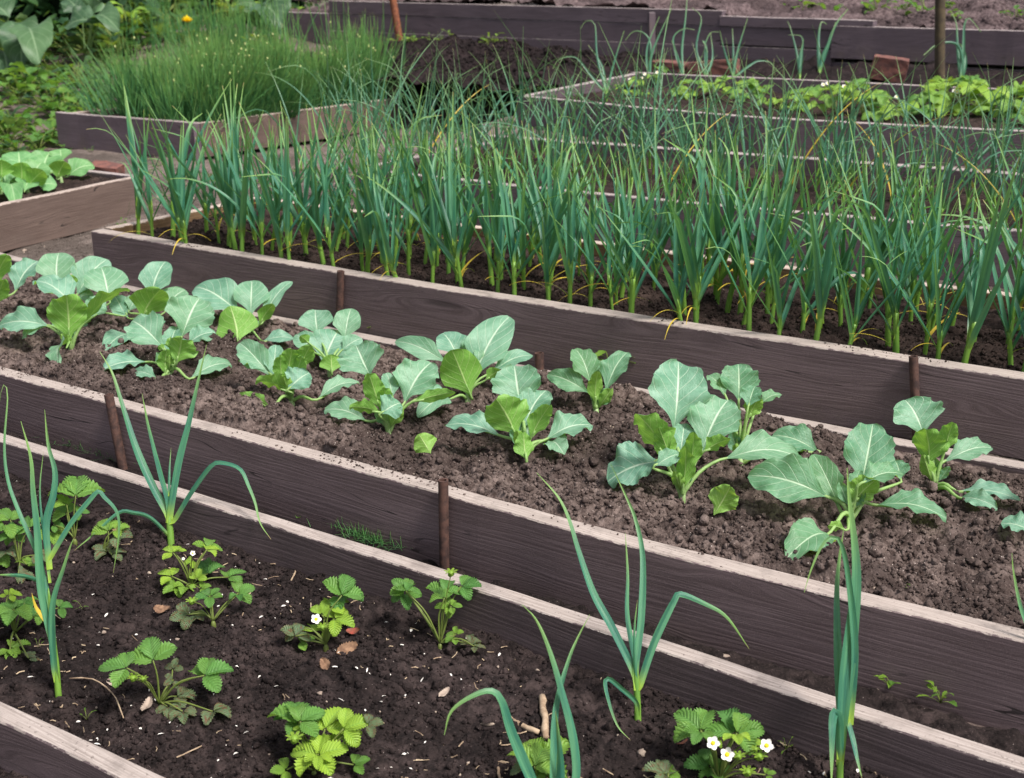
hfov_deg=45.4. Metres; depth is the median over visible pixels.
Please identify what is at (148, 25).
weed
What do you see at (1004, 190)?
onion plant
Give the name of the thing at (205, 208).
garlic plant
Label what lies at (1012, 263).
garlic plant
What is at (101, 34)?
weed
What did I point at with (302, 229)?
garlic plant
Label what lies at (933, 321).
garlic plant
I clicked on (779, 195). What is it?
garlic plant
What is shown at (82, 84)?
weed
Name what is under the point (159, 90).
chives
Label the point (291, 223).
garlic plant
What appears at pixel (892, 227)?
garlic plant
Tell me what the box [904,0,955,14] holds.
seedling
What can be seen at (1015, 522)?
cabbage plant
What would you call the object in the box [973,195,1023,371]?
garlic plant
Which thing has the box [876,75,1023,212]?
onion plant
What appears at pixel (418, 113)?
onion plant
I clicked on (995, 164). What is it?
onion plant
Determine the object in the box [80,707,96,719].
seedling
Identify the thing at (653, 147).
onion plant
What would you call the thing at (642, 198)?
garlic plant
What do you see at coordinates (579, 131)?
onion plant
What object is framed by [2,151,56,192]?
cabbage plant
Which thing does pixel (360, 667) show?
straw litter
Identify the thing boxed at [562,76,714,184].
onion plant
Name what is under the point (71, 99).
weed
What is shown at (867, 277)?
garlic plant
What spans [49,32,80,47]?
weed
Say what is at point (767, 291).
garlic plant
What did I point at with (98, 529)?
strawberry plant
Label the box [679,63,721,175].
onion plant
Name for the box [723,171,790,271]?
garlic plant
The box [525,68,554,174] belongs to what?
onion plant
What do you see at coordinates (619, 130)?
onion plant
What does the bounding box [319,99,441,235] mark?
garlic plant
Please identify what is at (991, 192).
onion plant
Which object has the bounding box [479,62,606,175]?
onion plant
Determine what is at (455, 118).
onion plant
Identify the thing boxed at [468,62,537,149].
onion plant
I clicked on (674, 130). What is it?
onion plant
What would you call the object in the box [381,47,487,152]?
onion plant
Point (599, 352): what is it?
weed
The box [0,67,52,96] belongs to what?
weed
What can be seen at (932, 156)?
onion plant
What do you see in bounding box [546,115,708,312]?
plant
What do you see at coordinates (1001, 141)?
onion plant
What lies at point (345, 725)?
strawberry plant
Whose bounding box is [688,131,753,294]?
garlic plant
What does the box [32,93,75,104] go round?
weed
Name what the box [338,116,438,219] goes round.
garlic plant
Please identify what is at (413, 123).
onion plant
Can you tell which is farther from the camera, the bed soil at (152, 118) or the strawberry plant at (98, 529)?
the bed soil at (152, 118)
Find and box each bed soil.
[0,173,120,202]
[0,272,1023,726]
[0,470,891,777]
[108,101,344,159]
[140,208,1023,371]
[403,148,1023,228]
[551,86,1023,129]
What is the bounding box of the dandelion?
[181,15,192,48]
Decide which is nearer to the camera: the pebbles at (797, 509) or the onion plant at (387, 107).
the pebbles at (797, 509)
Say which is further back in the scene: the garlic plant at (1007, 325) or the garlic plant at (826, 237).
the garlic plant at (826, 237)
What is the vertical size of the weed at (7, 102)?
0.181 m
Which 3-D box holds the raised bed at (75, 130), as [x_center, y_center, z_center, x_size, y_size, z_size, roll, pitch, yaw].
[-2.009,-2.039,9.064,1.412,0.356,2.167,12,22,31]
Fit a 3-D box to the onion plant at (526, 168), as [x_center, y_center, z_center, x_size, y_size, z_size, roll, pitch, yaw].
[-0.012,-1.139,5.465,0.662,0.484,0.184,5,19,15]
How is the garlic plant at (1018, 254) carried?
on the bed soil at (992, 321)
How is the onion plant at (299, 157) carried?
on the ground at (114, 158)
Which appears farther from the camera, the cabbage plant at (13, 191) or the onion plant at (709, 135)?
the cabbage plant at (13, 191)
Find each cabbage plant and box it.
[0,158,23,200]
[0,254,38,300]
[0,274,129,362]
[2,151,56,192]
[32,148,94,182]
[35,253,128,316]
[102,261,188,350]
[103,295,231,379]
[192,277,292,341]
[236,339,359,406]
[293,308,362,377]
[324,340,454,433]
[395,315,532,417]
[446,364,592,462]
[547,348,630,412]
[607,359,798,502]
[706,363,820,465]
[748,423,946,559]
[893,396,1020,510]
[1001,511,1023,531]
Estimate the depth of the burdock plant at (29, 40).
10.82 m
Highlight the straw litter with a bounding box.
[0,505,876,777]
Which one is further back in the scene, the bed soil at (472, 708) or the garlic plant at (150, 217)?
the garlic plant at (150, 217)
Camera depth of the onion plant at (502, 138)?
5.99 m
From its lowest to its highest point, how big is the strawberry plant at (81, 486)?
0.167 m
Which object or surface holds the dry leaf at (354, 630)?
on the bed soil at (472, 708)
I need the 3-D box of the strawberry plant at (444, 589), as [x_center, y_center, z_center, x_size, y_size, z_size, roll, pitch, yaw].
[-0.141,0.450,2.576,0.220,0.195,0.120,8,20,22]
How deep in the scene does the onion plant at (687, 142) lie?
5.35 m
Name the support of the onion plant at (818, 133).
on the bed soil at (609, 187)
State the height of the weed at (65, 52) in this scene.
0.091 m
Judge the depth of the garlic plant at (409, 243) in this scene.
4.25 m
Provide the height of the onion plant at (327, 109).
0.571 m
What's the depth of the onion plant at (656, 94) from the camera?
5.75 m
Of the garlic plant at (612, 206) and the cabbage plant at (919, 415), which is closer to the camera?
the cabbage plant at (919, 415)
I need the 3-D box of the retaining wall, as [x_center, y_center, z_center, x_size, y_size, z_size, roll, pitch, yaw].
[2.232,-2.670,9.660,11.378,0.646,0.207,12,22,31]
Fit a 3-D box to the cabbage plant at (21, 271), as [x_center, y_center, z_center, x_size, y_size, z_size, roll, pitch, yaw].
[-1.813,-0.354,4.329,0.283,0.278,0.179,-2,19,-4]
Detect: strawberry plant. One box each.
[0,508,45,583]
[0,588,72,660]
[41,475,104,545]
[91,518,132,560]
[98,636,233,724]
[158,537,245,597]
[169,581,254,629]
[267,701,382,777]
[280,574,363,651]
[390,568,485,652]
[506,735,569,777]
[614,83,649,96]
[620,65,668,88]
[642,759,680,777]
[669,78,716,99]
[673,707,775,777]
[698,75,769,103]
[757,84,811,110]
[782,78,889,111]
[832,82,898,120]
[866,83,949,119]
[908,75,1005,117]
[938,74,1023,117]
[966,82,1023,122]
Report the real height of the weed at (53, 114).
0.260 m
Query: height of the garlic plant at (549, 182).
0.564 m
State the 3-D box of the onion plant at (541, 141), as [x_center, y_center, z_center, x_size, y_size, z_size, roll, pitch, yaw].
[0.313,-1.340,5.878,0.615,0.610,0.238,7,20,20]
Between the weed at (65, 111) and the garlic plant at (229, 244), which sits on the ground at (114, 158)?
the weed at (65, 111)
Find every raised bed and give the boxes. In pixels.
[0,170,145,251]
[0,252,1023,734]
[0,433,1023,777]
[55,82,403,160]
[91,197,1023,458]
[358,135,1023,289]
[517,72,1023,171]
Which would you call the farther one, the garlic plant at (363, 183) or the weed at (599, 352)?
the garlic plant at (363, 183)
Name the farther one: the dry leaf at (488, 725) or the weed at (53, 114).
the weed at (53, 114)
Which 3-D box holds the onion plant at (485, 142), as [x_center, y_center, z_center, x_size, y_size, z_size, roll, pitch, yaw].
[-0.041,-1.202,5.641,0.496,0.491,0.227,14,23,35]
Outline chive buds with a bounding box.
[108,21,393,87]
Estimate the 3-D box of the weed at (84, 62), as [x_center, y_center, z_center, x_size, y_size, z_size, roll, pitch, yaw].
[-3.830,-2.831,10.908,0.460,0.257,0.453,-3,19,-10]
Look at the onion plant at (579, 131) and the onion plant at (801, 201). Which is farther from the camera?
the onion plant at (579, 131)
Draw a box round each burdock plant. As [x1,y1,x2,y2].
[0,0,53,76]
[60,0,120,63]
[231,0,290,42]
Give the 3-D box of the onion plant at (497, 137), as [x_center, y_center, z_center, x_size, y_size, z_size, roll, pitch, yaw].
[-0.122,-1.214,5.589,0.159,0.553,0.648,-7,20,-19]
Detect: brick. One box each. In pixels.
[92,160,124,173]
[651,59,688,73]
[686,58,739,74]
[870,54,909,82]
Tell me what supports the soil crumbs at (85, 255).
on the ground at (114, 158)
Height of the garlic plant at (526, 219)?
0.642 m
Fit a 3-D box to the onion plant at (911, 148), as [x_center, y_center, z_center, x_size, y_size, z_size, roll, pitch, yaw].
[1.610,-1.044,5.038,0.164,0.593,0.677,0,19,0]
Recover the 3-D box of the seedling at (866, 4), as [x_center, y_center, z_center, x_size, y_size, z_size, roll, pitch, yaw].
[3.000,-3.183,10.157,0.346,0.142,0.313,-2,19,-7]
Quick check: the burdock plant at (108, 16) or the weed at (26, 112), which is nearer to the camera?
the weed at (26, 112)
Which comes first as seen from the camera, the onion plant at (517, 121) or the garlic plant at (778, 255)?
the garlic plant at (778, 255)
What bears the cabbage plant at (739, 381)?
on the bed soil at (732, 474)
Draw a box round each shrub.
[0,0,70,30]
[4,0,60,30]
[13,0,151,36]
[169,0,231,23]
[202,0,328,23]
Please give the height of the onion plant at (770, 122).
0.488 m
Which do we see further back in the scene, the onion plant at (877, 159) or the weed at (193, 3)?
the weed at (193, 3)
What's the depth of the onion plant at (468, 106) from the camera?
6.23 m
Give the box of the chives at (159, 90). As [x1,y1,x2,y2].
[44,19,424,125]
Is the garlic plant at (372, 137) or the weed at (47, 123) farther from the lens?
the weed at (47, 123)
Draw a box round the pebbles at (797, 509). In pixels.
[40,335,1009,589]
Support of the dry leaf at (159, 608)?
on the bed soil at (472, 708)
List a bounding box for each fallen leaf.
[414,433,436,453]
[708,484,738,514]
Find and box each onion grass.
[126,0,323,62]
[306,0,406,68]
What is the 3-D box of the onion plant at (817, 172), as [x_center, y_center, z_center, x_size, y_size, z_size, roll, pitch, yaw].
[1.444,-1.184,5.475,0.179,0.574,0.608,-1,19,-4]
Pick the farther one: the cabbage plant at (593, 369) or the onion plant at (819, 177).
the onion plant at (819, 177)
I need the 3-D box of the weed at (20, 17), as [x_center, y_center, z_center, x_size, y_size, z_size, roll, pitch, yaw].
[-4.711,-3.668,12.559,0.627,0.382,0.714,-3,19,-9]
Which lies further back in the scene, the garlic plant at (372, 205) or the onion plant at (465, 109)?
the onion plant at (465, 109)
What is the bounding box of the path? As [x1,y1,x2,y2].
[0,432,1023,756]
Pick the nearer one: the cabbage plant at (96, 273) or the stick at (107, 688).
the stick at (107, 688)
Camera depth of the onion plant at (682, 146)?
4.78 m
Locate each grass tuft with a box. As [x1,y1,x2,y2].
[30,437,111,459]
[308,516,410,549]
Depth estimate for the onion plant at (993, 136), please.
4.75 m
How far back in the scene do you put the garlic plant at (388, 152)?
4.81 m
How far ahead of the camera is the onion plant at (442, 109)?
5.73 m
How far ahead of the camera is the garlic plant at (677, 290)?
3.59 m
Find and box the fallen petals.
[12,544,858,777]
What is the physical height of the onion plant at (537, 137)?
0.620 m
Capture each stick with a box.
[69,677,123,718]
[176,745,201,757]
[497,766,500,777]
[511,716,539,734]
[539,694,548,738]
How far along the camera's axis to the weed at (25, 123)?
8.83 m
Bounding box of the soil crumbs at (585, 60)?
[298,33,641,84]
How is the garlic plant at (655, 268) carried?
on the bed soil at (992, 321)
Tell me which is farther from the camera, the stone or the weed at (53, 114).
the weed at (53, 114)
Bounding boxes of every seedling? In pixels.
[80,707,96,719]
[480,32,502,42]
[780,736,792,753]
[784,0,817,9]
[818,3,845,11]
[860,0,896,13]
[893,0,912,10]
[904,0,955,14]
[947,8,963,18]
[999,5,1023,16]
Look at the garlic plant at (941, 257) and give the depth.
3.88 m
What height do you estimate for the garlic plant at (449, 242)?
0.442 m
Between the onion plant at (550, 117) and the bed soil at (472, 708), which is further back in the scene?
the onion plant at (550, 117)
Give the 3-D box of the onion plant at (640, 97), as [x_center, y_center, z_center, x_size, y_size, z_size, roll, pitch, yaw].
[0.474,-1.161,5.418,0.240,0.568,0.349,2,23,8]
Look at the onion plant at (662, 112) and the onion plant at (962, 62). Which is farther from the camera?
the onion plant at (962, 62)
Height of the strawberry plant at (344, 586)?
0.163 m
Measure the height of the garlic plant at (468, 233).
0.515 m
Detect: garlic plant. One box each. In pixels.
[92,91,220,229]
[97,104,200,236]
[110,116,210,254]
[122,74,184,234]
[128,114,210,241]
[131,79,249,236]
[142,94,261,232]
[142,158,218,211]
[144,136,244,243]
[146,82,243,247]
[172,111,324,254]
[175,96,291,216]
[194,66,240,238]
[198,135,246,220]
[199,84,272,249]
[210,96,359,259]
[215,120,323,250]
[222,81,266,251]
[230,137,268,244]
[234,96,337,243]
[239,86,341,255]
[240,112,343,257]
[244,97,369,264]
[247,140,278,233]
[251,136,314,239]
[254,102,379,266]
[257,132,333,246]
[263,122,283,204]
[284,105,355,205]
[290,129,369,216]
[298,121,400,250]
[298,130,369,238]
[301,134,374,215]
[308,155,414,271]
[309,116,397,247]
[312,135,353,250]
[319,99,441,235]
[320,99,463,263]
[325,78,418,194]
[336,131,398,272]
[337,107,462,256]
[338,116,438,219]
[338,127,414,222]
[340,115,467,265]
[341,110,472,254]
[353,106,468,274]
[355,142,403,275]
[356,86,457,225]
[359,136,438,239]
[363,134,502,287]
[364,135,415,278]
[372,104,462,210]
[388,134,464,266]
[389,109,473,263]
[401,175,515,283]
[405,126,445,217]
[408,136,461,282]
[410,171,493,262]
[414,112,549,261]
[420,105,488,273]
[423,105,524,248]
[435,95,569,268]
[437,127,506,217]
[446,160,557,292]
[447,136,490,269]
[453,131,605,294]
[457,102,564,285]
[460,77,603,202]
[470,107,583,266]
[478,155,610,300]
[482,143,557,243]
[483,154,505,242]
[488,128,534,279]
[490,118,557,264]
[494,155,559,289]
[504,124,591,279]
[511,136,587,295]
[521,121,600,284]
[530,162,652,306]
[541,152,618,274]
[545,160,607,303]
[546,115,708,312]
[553,122,607,282]
[561,175,645,309]
[563,150,597,248]
[566,163,696,303]
[570,139,674,290]
[573,137,673,282]
[580,188,670,304]
[598,130,697,252]
[598,184,705,337]
[601,165,633,222]
[608,133,665,269]
[614,179,747,314]
[615,151,657,297]
[636,180,707,289]
[641,116,703,279]
[644,170,743,318]
[653,164,698,280]
[656,101,766,323]
[661,117,791,312]
[662,114,766,280]
[662,167,707,259]
[663,93,774,286]
[679,113,842,304]
[683,138,837,330]
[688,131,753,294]
[697,89,855,313]
[699,130,814,314]
[705,200,823,334]
[709,156,801,324]
[720,147,834,285]
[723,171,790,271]
[726,119,877,323]
[739,111,801,258]
[755,124,884,278]
[760,163,852,340]
[763,138,962,352]
[765,163,885,307]
[767,150,861,303]
[767,164,894,295]
[770,181,900,326]
[784,160,863,304]
[789,181,876,332]
[806,145,928,307]
[818,115,950,318]
[830,221,936,345]
[832,144,985,337]
[832,183,1015,354]
[842,161,919,308]
[844,111,980,346]
[844,133,979,324]
[852,153,944,304]
[862,210,1008,359]
[865,117,930,294]
[871,130,1006,309]
[885,153,1023,325]
[890,188,1017,330]
[899,164,1000,275]
[908,155,954,318]
[941,126,1023,254]
[945,199,1003,341]
[955,184,1023,364]
[958,157,1023,363]
[968,159,1023,330]
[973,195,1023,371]
[980,176,1023,245]
[983,200,1023,268]
[986,206,1023,344]
[1001,198,1023,316]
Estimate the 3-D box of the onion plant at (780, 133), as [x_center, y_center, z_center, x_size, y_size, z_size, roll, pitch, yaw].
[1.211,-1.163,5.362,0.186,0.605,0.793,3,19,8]
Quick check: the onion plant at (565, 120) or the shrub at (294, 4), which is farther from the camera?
the shrub at (294, 4)
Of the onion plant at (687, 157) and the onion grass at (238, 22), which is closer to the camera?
the onion plant at (687, 157)
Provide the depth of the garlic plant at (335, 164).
5.11 m
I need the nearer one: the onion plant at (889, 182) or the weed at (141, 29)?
the onion plant at (889, 182)
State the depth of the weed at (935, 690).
2.27 m
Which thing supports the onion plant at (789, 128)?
on the bed soil at (609, 187)
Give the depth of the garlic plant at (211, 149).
5.18 m
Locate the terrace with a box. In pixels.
[289,0,1023,29]
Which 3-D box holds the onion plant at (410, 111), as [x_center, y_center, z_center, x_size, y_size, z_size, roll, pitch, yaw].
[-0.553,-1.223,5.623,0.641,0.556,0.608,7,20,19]
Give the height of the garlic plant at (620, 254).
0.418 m
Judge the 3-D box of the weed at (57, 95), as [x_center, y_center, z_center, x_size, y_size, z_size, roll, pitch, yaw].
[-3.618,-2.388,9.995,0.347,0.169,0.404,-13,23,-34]
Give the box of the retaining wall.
[268,0,1023,71]
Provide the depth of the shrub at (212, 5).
13.70 m
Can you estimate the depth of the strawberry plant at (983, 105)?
6.37 m
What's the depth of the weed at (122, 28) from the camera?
12.23 m
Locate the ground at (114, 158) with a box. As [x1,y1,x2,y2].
[0,0,1023,461]
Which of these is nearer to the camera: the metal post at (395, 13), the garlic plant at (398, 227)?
the garlic plant at (398, 227)
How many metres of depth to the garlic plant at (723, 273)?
3.86 m
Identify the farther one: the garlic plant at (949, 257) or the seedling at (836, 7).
the seedling at (836, 7)
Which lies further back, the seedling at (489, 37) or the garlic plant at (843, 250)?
the seedling at (489, 37)
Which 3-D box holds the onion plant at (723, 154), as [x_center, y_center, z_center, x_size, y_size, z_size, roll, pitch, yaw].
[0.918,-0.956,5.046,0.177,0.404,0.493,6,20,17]
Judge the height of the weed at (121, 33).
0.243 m
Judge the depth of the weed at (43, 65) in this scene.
11.45 m
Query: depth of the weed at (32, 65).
10.78 m
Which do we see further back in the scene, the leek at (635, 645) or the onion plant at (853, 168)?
the onion plant at (853, 168)
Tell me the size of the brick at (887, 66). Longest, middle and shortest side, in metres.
0.236 x 0.156 x 0.119 m
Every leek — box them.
[0,384,119,697]
[75,345,270,549]
[444,605,589,777]
[537,465,748,737]
[804,468,861,777]
[1012,557,1023,620]
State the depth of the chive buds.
8.73 m
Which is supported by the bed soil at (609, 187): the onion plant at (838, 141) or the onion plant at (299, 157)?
the onion plant at (838, 141)
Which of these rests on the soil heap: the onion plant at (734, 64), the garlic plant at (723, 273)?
the onion plant at (734, 64)
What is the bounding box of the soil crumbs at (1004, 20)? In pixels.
[295,0,1023,29]
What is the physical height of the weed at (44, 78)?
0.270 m
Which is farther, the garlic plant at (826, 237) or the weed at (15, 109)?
the weed at (15, 109)
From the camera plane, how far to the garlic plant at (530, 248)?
4.32 m
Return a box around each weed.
[0,33,54,62]
[0,63,49,80]
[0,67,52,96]
[0,67,56,87]
[0,72,37,99]
[0,89,35,103]
[0,95,19,108]
[0,102,58,123]
[0,104,26,122]
[0,110,13,131]
[0,115,46,143]
[0,121,30,139]
[0,134,20,152]
[0,136,12,151]
[0,138,36,153]
[1,61,72,93]
[1,143,35,151]
[10,115,42,130]
[12,67,64,96]
[12,128,64,150]
[14,117,58,143]
[15,13,66,48]
[15,85,79,109]
[24,55,74,77]
[25,86,93,114]
[26,119,57,144]
[29,124,57,138]
[31,82,78,99]
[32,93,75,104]
[40,89,108,111]
[45,97,113,126]
[45,107,76,117]
[47,37,83,56]
[47,63,93,80]
[48,20,147,58]
[48,64,94,77]
[48,85,88,102]
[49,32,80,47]
[51,17,130,50]
[52,55,103,81]
[53,63,111,87]
[60,75,93,83]
[62,51,71,57]
[63,96,115,111]
[66,80,103,94]
[81,18,148,38]
[81,23,159,55]
[88,53,119,68]
[90,54,138,69]
[95,36,137,57]
[103,0,155,31]
[110,30,152,52]
[128,0,188,22]
[128,0,233,43]
[138,0,219,24]
[140,24,182,41]
[141,0,205,20]
[212,0,243,16]
[585,349,635,363]
[875,674,900,687]
[916,680,956,705]
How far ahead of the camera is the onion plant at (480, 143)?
5.46 m
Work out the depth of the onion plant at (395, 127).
5.71 m
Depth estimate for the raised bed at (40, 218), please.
5.89 m
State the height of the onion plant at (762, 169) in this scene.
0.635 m
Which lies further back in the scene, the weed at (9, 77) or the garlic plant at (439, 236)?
the weed at (9, 77)
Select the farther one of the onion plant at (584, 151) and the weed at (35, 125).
the weed at (35, 125)
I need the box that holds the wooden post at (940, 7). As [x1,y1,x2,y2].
[934,0,945,82]
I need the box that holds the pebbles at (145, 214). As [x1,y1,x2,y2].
[22,161,380,254]
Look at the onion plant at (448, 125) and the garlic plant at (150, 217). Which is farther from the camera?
the onion plant at (448, 125)
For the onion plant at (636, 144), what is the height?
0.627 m
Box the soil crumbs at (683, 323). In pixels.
[173,241,946,362]
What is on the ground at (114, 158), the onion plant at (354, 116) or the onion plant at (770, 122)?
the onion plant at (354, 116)
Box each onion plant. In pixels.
[213,67,303,169]
[255,53,387,172]
[274,28,440,169]
[285,30,443,137]
[298,60,402,153]
[300,37,406,157]
[315,37,366,152]
[320,71,346,146]
[322,45,458,143]
[325,56,416,147]
[326,72,433,167]
[329,61,416,157]
[332,36,392,148]
[333,59,477,154]
[335,78,422,157]
[342,64,451,173]
[365,65,439,152]
[379,37,495,151]
[379,54,496,170]
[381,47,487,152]
[383,67,480,134]
[390,76,444,153]
[396,40,523,151]
[397,75,478,149]
[398,71,503,160]
[402,74,526,174]
[416,39,500,166]
[429,43,487,134]
[433,67,493,178]
[436,78,571,171]
[442,85,514,165]
[450,74,523,159]
[450,75,526,142]
[452,59,500,159]
[455,97,529,161]
[458,74,637,190]
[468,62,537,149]
[470,65,558,153]
[473,26,523,168]
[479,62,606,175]
[483,78,530,179]
[487,42,564,157]
[490,51,564,163]
[494,58,554,172]
[495,12,629,156]
[502,80,626,165]
[512,46,627,155]
[512,58,658,147]
[515,44,581,165]
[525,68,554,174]
[529,73,689,191]
[536,54,629,165]
[537,34,696,166]
[537,48,683,174]
[538,86,621,174]
[545,67,590,156]
[553,20,623,101]
[554,70,648,172]
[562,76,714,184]
[565,33,708,171]
[568,1,671,168]
[571,53,697,191]
[572,47,792,188]
[573,45,734,167]
[577,83,701,177]
[582,45,664,174]
[587,51,687,167]
[594,61,645,181]
[607,81,735,181]
[617,69,768,177]
[619,85,726,191]
[626,8,671,71]
[635,45,757,177]
[635,78,743,187]
[655,42,744,201]
[662,100,785,193]
[666,48,746,175]
[672,0,694,73]
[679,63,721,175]
[692,8,716,74]
[692,43,787,184]
[701,88,836,162]
[708,62,797,152]
[708,73,761,172]
[720,18,774,75]
[720,114,764,183]
[726,41,775,200]
[732,46,799,181]
[732,63,875,196]
[738,76,832,191]
[746,28,951,193]
[752,73,821,180]
[762,107,883,200]
[763,113,872,207]
[766,55,931,189]
[767,58,820,162]
[775,55,933,193]
[780,73,872,203]
[787,21,803,78]
[807,82,936,190]
[814,87,912,185]
[816,63,876,179]
[817,9,847,72]
[817,61,899,209]
[837,70,956,204]
[846,106,902,205]
[850,54,1000,176]
[855,104,911,201]
[862,59,1001,192]
[863,97,1021,219]
[863,105,946,205]
[870,58,919,194]
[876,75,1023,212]
[878,87,1023,197]
[881,66,948,183]
[924,14,980,76]
[927,64,1023,217]
[927,138,1023,228]
[931,71,960,183]
[931,77,1023,218]
[941,126,1021,193]
[945,64,1010,196]
[945,110,1023,211]
[949,104,1023,161]
[953,132,1023,175]
[955,69,1022,190]
[968,85,1023,227]
[972,52,1023,176]
[972,89,1023,158]
[973,162,1022,177]
[979,107,1023,202]
[993,59,1023,209]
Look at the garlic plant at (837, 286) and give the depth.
3.67 m
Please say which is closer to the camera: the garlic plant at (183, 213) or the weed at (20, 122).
the garlic plant at (183, 213)
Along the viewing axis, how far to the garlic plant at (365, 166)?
4.69 m
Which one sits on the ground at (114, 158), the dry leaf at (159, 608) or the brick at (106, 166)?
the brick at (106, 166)
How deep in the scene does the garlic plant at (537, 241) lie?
4.43 m
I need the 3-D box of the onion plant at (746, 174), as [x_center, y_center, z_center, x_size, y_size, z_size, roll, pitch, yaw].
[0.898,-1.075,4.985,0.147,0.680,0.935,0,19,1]
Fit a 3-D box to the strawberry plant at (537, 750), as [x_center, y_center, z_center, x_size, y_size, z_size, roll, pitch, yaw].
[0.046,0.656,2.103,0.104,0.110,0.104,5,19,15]
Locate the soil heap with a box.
[295,34,1023,92]
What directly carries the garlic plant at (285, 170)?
on the bed soil at (992, 321)
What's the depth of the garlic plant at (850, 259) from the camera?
3.89 m
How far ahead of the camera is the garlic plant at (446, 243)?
4.27 m
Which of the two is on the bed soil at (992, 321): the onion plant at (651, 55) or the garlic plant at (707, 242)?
the garlic plant at (707, 242)
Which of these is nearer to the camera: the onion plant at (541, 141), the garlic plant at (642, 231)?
the garlic plant at (642, 231)
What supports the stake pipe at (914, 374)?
attached to the raised bed at (822, 381)
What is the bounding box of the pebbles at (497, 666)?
[1,554,618,775]
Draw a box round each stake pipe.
[104,393,127,470]
[335,270,344,328]
[438,478,448,569]
[534,352,543,369]
[909,355,919,437]
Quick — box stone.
[637,748,645,756]
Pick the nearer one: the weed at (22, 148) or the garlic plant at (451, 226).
the garlic plant at (451, 226)
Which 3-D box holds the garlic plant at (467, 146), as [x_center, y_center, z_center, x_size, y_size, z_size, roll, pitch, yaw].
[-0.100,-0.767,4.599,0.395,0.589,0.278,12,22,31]
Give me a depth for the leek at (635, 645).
2.31 m
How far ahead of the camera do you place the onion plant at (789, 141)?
5.11 m
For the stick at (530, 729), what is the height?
0.018 m
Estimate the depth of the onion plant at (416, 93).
6.33 m
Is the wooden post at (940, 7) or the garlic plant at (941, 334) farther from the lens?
the wooden post at (940, 7)
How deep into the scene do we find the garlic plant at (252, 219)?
4.68 m
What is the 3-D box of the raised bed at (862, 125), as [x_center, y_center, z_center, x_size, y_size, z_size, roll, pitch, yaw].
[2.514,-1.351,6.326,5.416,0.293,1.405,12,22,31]
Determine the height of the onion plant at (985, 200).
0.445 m
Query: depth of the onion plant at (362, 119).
5.79 m
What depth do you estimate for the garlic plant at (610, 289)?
3.79 m
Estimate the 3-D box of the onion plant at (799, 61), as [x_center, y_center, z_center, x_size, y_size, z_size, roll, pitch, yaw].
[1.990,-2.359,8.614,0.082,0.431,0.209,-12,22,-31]
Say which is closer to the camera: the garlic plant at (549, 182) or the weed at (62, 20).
the garlic plant at (549, 182)
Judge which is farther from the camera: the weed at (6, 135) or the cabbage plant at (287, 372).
the weed at (6, 135)
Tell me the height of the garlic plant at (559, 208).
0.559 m
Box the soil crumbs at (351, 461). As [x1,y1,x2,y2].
[0,366,721,566]
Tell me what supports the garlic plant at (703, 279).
on the bed soil at (992, 321)
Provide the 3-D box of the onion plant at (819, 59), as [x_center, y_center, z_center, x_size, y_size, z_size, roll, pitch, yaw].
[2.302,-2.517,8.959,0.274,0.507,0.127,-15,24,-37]
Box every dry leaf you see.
[140,697,152,710]
[153,605,170,612]
[320,657,329,669]
[336,641,357,654]
[346,627,359,633]
[438,687,449,696]
[480,723,493,726]
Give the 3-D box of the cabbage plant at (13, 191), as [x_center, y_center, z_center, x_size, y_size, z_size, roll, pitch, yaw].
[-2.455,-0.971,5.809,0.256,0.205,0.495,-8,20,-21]
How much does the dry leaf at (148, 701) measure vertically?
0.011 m
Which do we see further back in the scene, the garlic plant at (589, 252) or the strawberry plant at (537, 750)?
the garlic plant at (589, 252)
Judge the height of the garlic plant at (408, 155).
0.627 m
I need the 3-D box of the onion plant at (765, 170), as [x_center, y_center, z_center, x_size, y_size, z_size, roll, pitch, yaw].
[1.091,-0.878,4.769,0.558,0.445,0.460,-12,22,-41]
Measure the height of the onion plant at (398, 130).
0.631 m
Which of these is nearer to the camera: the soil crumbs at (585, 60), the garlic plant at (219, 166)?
the garlic plant at (219, 166)
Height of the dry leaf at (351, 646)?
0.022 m
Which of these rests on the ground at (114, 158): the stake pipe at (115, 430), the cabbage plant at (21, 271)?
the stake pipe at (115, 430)
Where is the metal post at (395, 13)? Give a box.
[389,0,401,40]
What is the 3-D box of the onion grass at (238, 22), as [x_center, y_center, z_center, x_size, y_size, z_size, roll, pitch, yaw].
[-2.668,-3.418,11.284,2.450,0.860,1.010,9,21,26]
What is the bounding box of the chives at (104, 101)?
[39,23,207,115]
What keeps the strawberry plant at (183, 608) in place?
on the bed soil at (472, 708)
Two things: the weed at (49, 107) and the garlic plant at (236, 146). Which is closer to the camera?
the garlic plant at (236, 146)
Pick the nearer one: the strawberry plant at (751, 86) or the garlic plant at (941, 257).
the garlic plant at (941, 257)
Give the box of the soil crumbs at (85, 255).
[9,155,392,262]
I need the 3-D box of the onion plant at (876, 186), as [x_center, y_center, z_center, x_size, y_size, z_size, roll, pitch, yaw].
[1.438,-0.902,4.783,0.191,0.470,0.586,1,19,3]
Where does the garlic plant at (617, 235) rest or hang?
on the bed soil at (992, 321)

